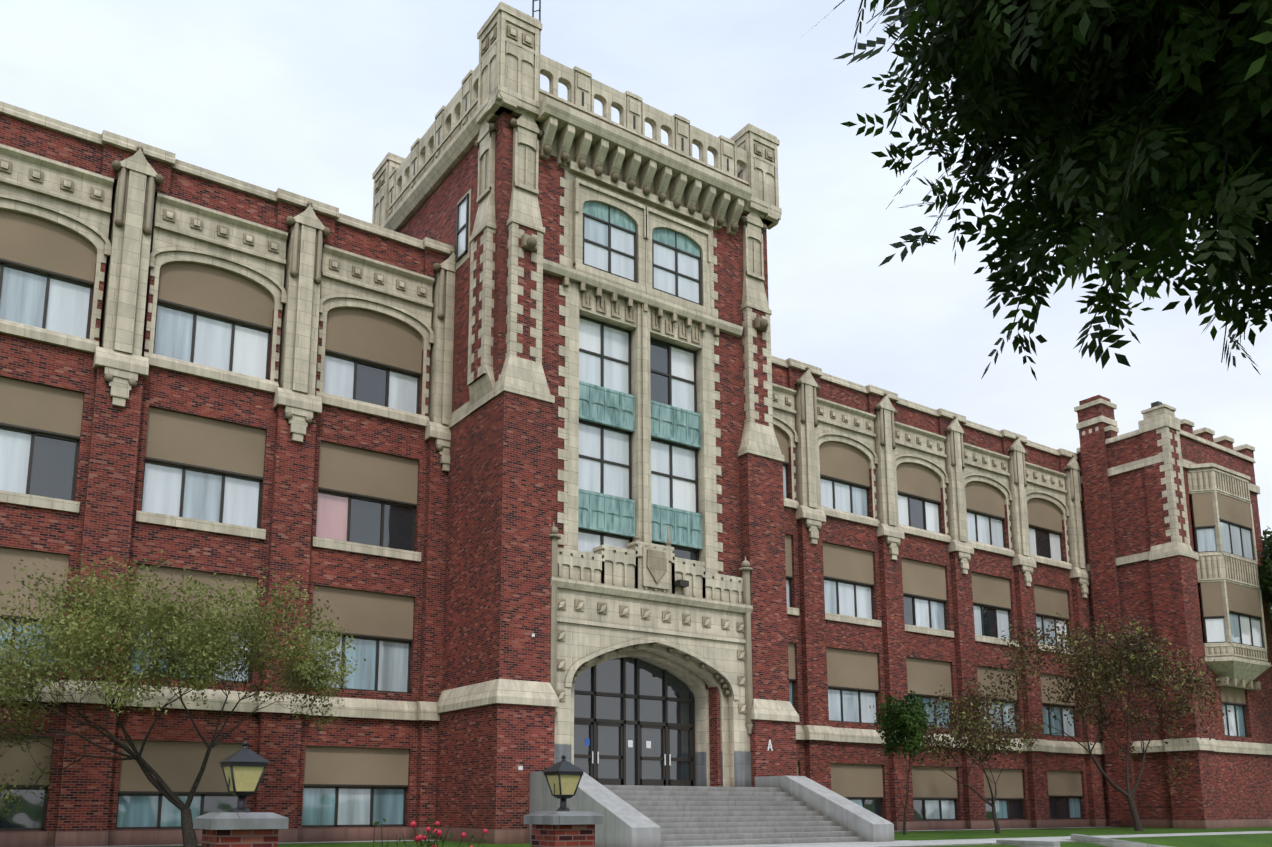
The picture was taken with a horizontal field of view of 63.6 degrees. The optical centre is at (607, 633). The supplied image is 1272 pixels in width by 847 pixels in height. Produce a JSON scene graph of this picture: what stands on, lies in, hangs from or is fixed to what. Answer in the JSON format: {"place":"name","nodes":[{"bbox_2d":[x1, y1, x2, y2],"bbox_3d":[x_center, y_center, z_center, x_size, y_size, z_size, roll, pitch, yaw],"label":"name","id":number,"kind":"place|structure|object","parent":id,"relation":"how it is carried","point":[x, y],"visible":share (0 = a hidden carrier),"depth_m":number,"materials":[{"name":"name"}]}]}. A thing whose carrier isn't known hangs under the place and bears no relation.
{"place":"outdoors","nodes":[
{"label":"outdoors","id":0,"kind":"place"},
{"bbox_2d":[372,0,799,843],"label":"central tower","id":1,"kind":"structure","parent":0,"point":[612,356],"depth_m":36.48,"materials":[{"name":"red brick"}]},
{"bbox_2d":[518,519,772,786],"bbox_3d":[1.087,1.547,35.596,10.560,11.000,1.980,6,-12,-34],"label":"entrance porch","id":2,"kind":"object","parent":1,"relation":"attached to","point":[648,641],"visible":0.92,"depth_m":36.04,"materials":[{"name":"beige stone"}]},
{"bbox_2d":[0,0,1271,608],"label":"sky","id":3,"kind":"structure","parent":0,"point":[306,98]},
{"bbox_2d":[74,827,1271,846],"bbox_3d":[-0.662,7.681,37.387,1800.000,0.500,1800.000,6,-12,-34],"label":"lawn ground","id":4,"kind":"structure","parent":0,"point":[1251,840],"depth_m":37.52,"materials":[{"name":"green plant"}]},
{"bbox_2d":[0,549,365,846],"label":"crabapple tree","id":5,"kind":"object","parent":4,"relation":"on","point":[187,643],"visible":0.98,"depth_m":25.89,"materials":[{"name":"green plant"}]},
{"bbox_2d":[0,101,455,846],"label":"building wing","id":6,"kind":"structure","parent":4,"relation":"on","point":[224,377],"depth_m":32.12,"materials":[{"name":"red brick"}]},
{"bbox_2d":[193,741,288,846],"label":"lamp pier","id":7,"kind":"structure","parent":4,"relation":"on","point":[243,770],"depth_m":10.75,"materials":[{"name":"brick"}]},
{"bbox_2d":[524,755,602,846],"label":"lamp pier","id":8,"kind":"structure","parent":4,"relation":"on","point":[563,825],"depth_m":13.64,"materials":[{"name":"brick"}]},
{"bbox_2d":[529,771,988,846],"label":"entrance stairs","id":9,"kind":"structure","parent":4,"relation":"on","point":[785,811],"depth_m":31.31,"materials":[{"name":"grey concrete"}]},
{"bbox_2d":[869,690,931,834],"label":"slender young tree","id":10,"kind":"object","parent":4,"relation":"on","point":[905,720],"visible":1,"depth_m":41.12,"materials":[{"name":"green plant"}]},
{"bbox_2d":[771,355,1107,830],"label":"building wing","id":11,"kind":"structure","parent":4,"relation":"on","point":[929,552],"depth_m":50.43,"materials":[{"name":"red brick"}]},
{"bbox_2d":[897,678,1049,833],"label":"crabapple tree","id":12,"kind":"object","parent":4,"relation":"on","point":[968,724],"visible":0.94,"depth_m":43.24,"materials":[{"name":"green plant"}]},
{"bbox_2d":[803,0,1271,380],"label":"tree foliage","id":13,"kind":"object","parent":4,"relation":"on","point":[1141,123],"visible":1,"depth_m":6.60,"materials":[{"name":"green plant"}]},
{"bbox_2d":[996,834,1170,846],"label":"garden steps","id":14,"kind":"structure","parent":4,"relation":"on","point":[1108,842],"depth_m":32.06,"materials":[{"name":"concrete"}]},
{"bbox_2d":[964,607,1230,830],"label":"crabapple tree","id":15,"kind":"object","parent":4,"relation":"on","point":[1104,681],"visible":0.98,"depth_m":48.11,"materials":[{"name":"green plant"}]},
{"bbox_2d":[1074,395,1271,828],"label":"end pavilion","id":16,"kind":"structure","parent":4,"relation":"on","point":[1172,529],"depth_m":55.92,"materials":[{"name":"red brick"}]},
{"bbox_2d":[1257,526,1271,627],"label":"tree","id":17,"kind":"object","parent":4,"relation":"on","point":[1265,576],"visible":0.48,"depth_m":58.48,"materials":[{"name":"green plant"}]},
{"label":"planter wall","id":18,"kind":"object","parent":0,"visible":0},
{"bbox_2d":[373,818,487,846],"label":"flowering plants","id":19,"kind":"object","parent":18,"relation":"in","point":[435,831],"visible":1,"depth_m":13.33,"materials":[{"name":"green plant"}]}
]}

